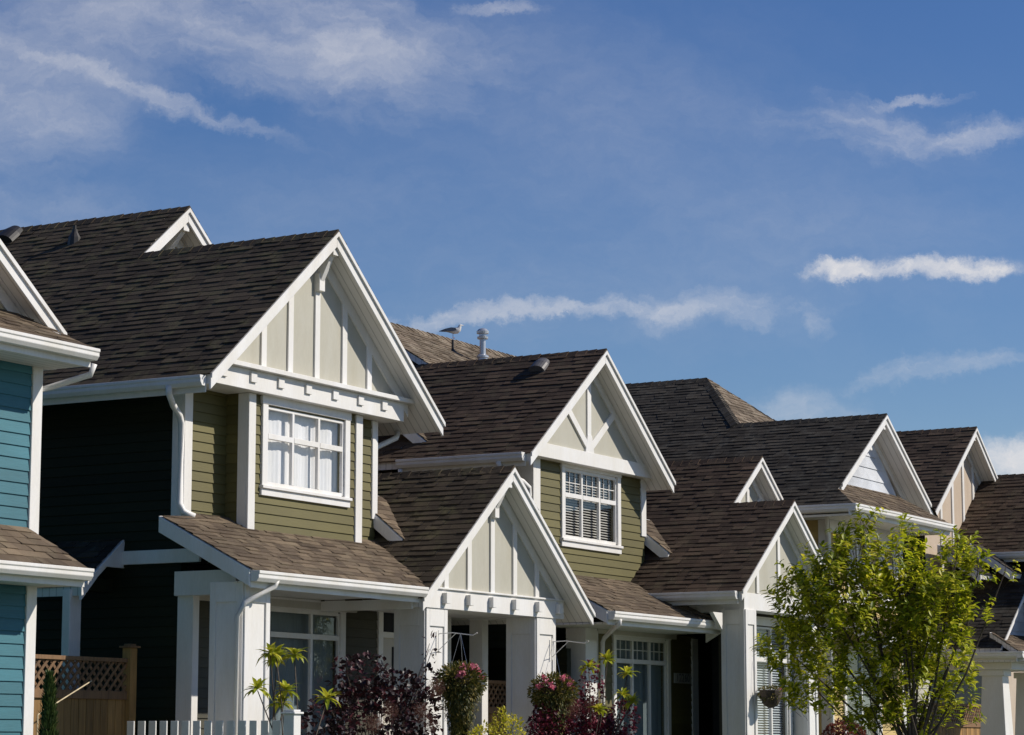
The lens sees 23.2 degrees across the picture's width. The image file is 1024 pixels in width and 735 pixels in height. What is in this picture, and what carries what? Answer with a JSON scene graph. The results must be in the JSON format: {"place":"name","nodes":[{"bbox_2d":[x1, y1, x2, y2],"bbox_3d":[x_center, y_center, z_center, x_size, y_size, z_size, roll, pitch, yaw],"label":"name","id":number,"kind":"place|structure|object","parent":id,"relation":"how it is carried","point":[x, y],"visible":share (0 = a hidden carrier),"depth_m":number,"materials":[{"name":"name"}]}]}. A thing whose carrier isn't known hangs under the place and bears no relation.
{"place":"outdoors","nodes":[
{"label":"outdoors","id":0,"kind":"place"},
{"bbox_2d":[0,239,99,734],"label":"teal house","id":1,"kind":"structure","parent":0,"point":[36,340],"depth_m":27.24,"materials":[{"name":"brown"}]},
{"bbox_2d":[0,0,1023,474],"label":"sky","id":2,"kind":"structure","parent":0,"point":[802,209],"materials":[{"name":"blue"}]},
{"bbox_2d":[896,426,1023,734],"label":"beige house","id":3,"kind":"structure","parent":0,"point":[969,490],"depth_m":51.57,"materials":[{"name":"brown wood"}]},
{"bbox_2d":[928,671,1015,734],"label":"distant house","id":4,"kind":"structure","parent":0,"point":[1012,683],"depth_m":62.46,"materials":[{"name":"beige"}]},
{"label":"front lawns","id":5,"kind":"structure","parent":0,"visible":0},
{"bbox_2d":[37,669,58,734],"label":"conifer shrub","id":6,"kind":"object","parent":5,"relation":"on","point":[48,717],"visible":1,"depth_m":26.67,"materials":[{"name":"green plant"}]},
{"bbox_2d":[37,680,91,734],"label":"bamboo cane","id":7,"kind":"object","parent":5,"relation":"on","point":[62,699],"visible":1,"depth_m":28.48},
{"bbox_2d":[33,644,140,734],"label":"wooden fence","id":8,"kind":"object","parent":5,"relation":"on","point":[95,711],"visible":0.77,"depth_m":29.92,"materials":[{"name":"brown wood"}]},
{"bbox_2d":[127,710,303,734],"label":"picket fence","id":9,"kind":"object","parent":5,"relation":"on","point":[292,722],"visible":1,"depth_m":28.37,"materials":[{"name":"white paint"}]},
{"bbox_2d":[242,642,340,734],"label":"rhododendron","id":10,"kind":"object","parent":5,"relation":"on","point":[273,654],"visible":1,"depth_m":28.39,"materials":[{"name":"plant"}]},
{"bbox_2d":[0,205,595,734],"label":"olive house","id":11,"kind":"structure","parent":5,"relation":"on","point":[222,499],"depth_m":32.65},
{"bbox_2d":[259,395,351,507],"bbox_3d":[-2.744,1.124,32.929,0.188,1.294,2.090,-5,-10,29],"label":"window","id":12,"kind":"structure","parent":11,"relation":"in","point":[298,456],"depth_m":32.99,"materials":[{"name":"white paint"}]},
{"bbox_2d":[269,596,346,734],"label":"window","id":13,"kind":"structure","parent":11,"relation":"in","point":[311,630],"depth_m":33.32,"materials":[{"name":"white paint"}]},
{"bbox_2d":[431,633,488,734],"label":"hanging basket","id":14,"kind":"object","parent":11,"relation":"hanging from","point":[464,686],"visible":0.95,"depth_m":32.74,"materials":[{"name":"green plant"}]},
{"bbox_2d":[527,641,580,734],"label":"hanging basket","id":15,"kind":"object","parent":11,"relation":"hanging from","point":[562,690],"visible":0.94,"depth_m":34.94,"materials":[{"name":"green plant"}]},
{"bbox_2d":[301,632,446,734],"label":"smoke bush","id":16,"kind":"object","parent":5,"relation":"on","point":[397,709],"visible":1,"depth_m":30.62,"materials":[{"name":"purple plant"}]},
{"bbox_2d":[467,680,505,734],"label":"wooden fence","id":17,"kind":"object","parent":5,"relation":"on","point":[493,684],"visible":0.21,"depth_m":37.90,"materials":[{"name":"brown wood"}]},
{"bbox_2d":[464,705,525,734],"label":"golden conifer","id":18,"kind":"object","parent":5,"relation":"on","point":[492,728],"visible":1,"depth_m":32.42,"materials":[{"name":"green plant"}]},
{"bbox_2d":[522,659,640,734],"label":"maroon bush","id":19,"kind":"object","parent":5,"relation":"on","point":[581,710],"visible":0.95,"depth_m":35.59,"materials":[{"name":"purple plant"}]},
{"bbox_2d":[579,649,640,734],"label":"rhododendron","id":20,"kind":"object","parent":5,"relation":"on","point":[623,692],"visible":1,"depth_m":35.69,"materials":[{"name":"green plant"}]},
{"bbox_2d":[378,322,843,734],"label":"olive house","id":21,"kind":"structure","parent":5,"relation":"on","point":[674,568],"depth_m":40.47,"materials":[{"name":"brown"}]},
{"bbox_2d":[439,324,463,333],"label":"seagull","id":22,"kind":"object","parent":21,"relation":"on","point":[453,330],"visible":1,"depth_m":45.47,"materials":[{"name":"white"}]},
{"bbox_2d":[560,463,623,553],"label":"window","id":23,"kind":"structure","parent":21,"relation":"in","point":[585,502],"depth_m":40.27,"materials":[{"name":"white paint"}]},
{"bbox_2d":[611,635,671,734],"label":"window","id":24,"kind":"structure","parent":21,"relation":"in","point":[642,653],"depth_m":40.68,"materials":[{"name":"grey glass"}]},
{"bbox_2d":[712,616,792,734],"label":"window","id":25,"kind":"structure","parent":21,"relation":"in","point":[769,719],"depth_m":42.53,"materials":[{"name":"white paint"}]},
{"bbox_2d":[757,648,784,707],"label":"hanging basket","id":26,"kind":"object","parent":21,"relation":"hanging from","point":[769,698],"visible":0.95,"depth_m":40.37,"materials":[{"name":"brown wicker"}]},
{"bbox_2d":[625,378,956,734],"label":"yellow house","id":27,"kind":"structure","parent":5,"relation":"on","point":[828,473],"depth_m":46.65,"materials":[{"name":"black"}]},
{"bbox_2d":[845,538,870,602],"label":"window","id":28,"kind":"structure","parent":27,"relation":"in","point":[857,552],"depth_m":45.93,"materials":[{"name":"grey glass"}]},
{"bbox_2d":[842,643,882,734],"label":"window","id":29,"kind":"structure","parent":27,"relation":"in","point":[857,664],"depth_m":45.58,"materials":[{"name":"white paint"}]},
{"bbox_2d":[878,542,898,607],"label":"window","id":30,"kind":"structure","parent":27,"relation":"in","point":[894,562],"depth_m":47.36,"materials":[{"name":"grey glass"}]},
{"bbox_2d":[821,718,867,734],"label":"russet bush","id":31,"kind":"object","parent":5,"relation":"on","point":[840,724],"visible":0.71,"depth_m":39.27,"materials":[{"name":"brown plant"}]},
{"bbox_2d":[750,503,1020,734],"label":"street tree","id":32,"kind":"object","parent":5,"relation":"on","point":[905,646],"visible":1,"depth_m":36.40,"materials":[{"name":"green plant"}]},
{"bbox_2d":[906,702,980,734],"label":"wooden fence","id":33,"kind":"object","parent":5,"relation":"on","point":[971,729],"visible":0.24,"depth_m":53.45,"materials":[{"name":"brown wood"}]}
]}

